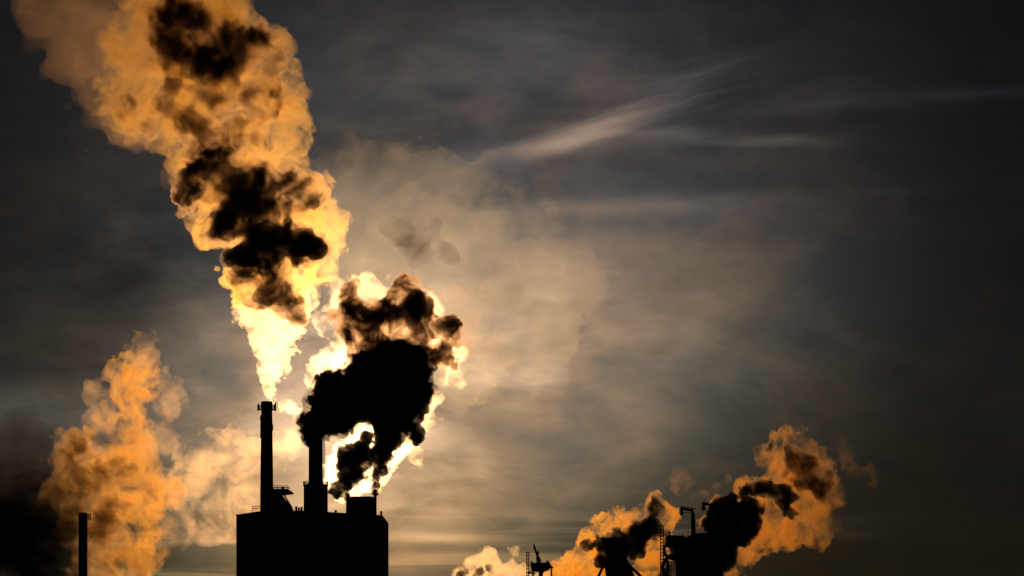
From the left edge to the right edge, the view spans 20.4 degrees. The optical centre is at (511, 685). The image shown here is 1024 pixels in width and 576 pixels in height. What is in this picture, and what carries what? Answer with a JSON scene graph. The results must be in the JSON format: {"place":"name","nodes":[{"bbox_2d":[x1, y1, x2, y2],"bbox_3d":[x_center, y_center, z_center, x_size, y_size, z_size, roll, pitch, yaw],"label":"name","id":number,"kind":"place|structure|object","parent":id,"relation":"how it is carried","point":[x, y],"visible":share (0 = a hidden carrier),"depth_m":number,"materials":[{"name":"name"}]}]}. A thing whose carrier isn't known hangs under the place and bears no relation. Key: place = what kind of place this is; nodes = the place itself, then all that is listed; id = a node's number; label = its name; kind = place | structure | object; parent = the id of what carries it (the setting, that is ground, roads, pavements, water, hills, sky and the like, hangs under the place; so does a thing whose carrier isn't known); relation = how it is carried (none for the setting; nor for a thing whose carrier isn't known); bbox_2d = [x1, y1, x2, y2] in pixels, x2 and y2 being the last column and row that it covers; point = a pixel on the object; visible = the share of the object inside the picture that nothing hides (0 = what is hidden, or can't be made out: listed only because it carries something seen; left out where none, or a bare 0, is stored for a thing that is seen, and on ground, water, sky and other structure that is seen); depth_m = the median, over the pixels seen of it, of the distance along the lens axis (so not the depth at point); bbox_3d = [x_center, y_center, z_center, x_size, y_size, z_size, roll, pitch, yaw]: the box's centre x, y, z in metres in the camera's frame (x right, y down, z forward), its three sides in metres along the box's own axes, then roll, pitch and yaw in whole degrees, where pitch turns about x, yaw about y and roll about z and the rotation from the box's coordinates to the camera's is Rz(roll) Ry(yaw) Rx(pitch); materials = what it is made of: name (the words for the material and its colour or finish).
{"place":"outdoors","nodes":[
{"label":"outdoors","id":0,"kind":"place"},
{"bbox_2d":[236,506,388,575],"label":"boiler house","id":1,"kind":"structure","parent":0,"point":[300,542],"depth_m":978.00,"materials":[{"name":"metal"}]},
{"bbox_2d":[257,401,275,510],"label":"chimney","id":2,"kind":"object","parent":1,"relation":"on","point":[266,464],"visible":0.99,"depth_m":995.10,"materials":[{"name":"concrete"}]},
{"bbox_2d":[270,486,293,510],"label":"conveyor head","id":3,"kind":"object","parent":2,"relation":"attached to","point":[279,502],"visible":0.99,"depth_m":991.00},
{"bbox_2d":[303,439,327,511],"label":"wide chimney","id":4,"kind":"object","parent":1,"relation":"on","point":[316,493],"visible":0.99,"depth_m":997.56,"materials":[{"name":"concrete"}]},
{"bbox_2d":[373,489,376,514],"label":"stub stack","id":5,"kind":"object","parent":1,"relation":"on","point":[374,501],"visible":0.94,"depth_m":998.47,"materials":[{"name":"metal"}]},
{"bbox_2d":[346,494,349,512],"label":"stub stack","id":6,"kind":"object","parent":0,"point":[347,502],"visible":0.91,"depth_m":998.40,"materials":[{"name":"metal"}]},
{"bbox_2d":[349,496,372,514],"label":"flue house","id":7,"kind":"structure","parent":0,"point":[360,504],"depth_m":994.00,"materials":[{"name":"black"}]},
{"bbox_2d":[0,0,1023,575],"label":"sky","id":8,"kind":"structure","parent":0,"point":[559,277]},
{"bbox_3d":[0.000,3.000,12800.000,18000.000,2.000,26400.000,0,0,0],"label":"ground","id":9,"kind":"structure","parent":0,"visible":0},
{"bbox_2d":[78,513,90,575],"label":"chimney","id":10,"kind":"object","parent":9,"relation":"on","point":[82,540],"visible":1,"depth_m":1048.59,"materials":[{"name":"concrete"}]},
{"bbox_2d":[526,552,532,575],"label":"lattice mast","id":11,"kind":"object","parent":9,"relation":"on","point":[529,572],"visible":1,"depth_m":1499.23,"materials":[{"name":"metal"}]},
{"bbox_2d":[531,560,552,575],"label":"winding house","id":12,"kind":"structure","parent":9,"relation":"on","point":[540,567],"depth_m":1494.00,"materials":[{"name":"metal"}]},
{"bbox_2d":[533,544,541,561],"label":"jib crane","id":13,"kind":"object","parent":12,"relation":"on","point":[537,556],"visible":1,"depth_m":1499.30,"materials":[{"name":"metal"}]},
{"bbox_2d":[597,537,641,575],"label":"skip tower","id":14,"kind":"structure","parent":9,"relation":"on","point":[615,560],"depth_m":1492.00,"materials":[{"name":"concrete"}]},
{"bbox_2d":[660,525,663,575],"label":"lattice mast","id":15,"kind":"object","parent":9,"relation":"on","point":[660,547],"visible":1,"depth_m":1499.08,"materials":[{"name":"metal"}]},
{"bbox_2d":[661,528,718,575],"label":"industrial building","id":16,"kind":"structure","parent":9,"relation":"on","point":[694,554],"depth_m":1486.00,"materials":[{"name":"metal"}]},
{"bbox_2d":[679,506,695,533],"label":"bleeder pipe","id":17,"kind":"object","parent":16,"relation":"attached to","point":[693,527],"visible":0.99,"depth_m":1499.09,"materials":[{"name":"metal"}]},
{"bbox_2d":[701,501,717,535],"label":"bleeder pipe","id":18,"kind":"object","parent":16,"relation":"attached to","point":[715,527],"visible":0.98,"depth_m":1499.09,"materials":[{"name":"metal"}]}
]}

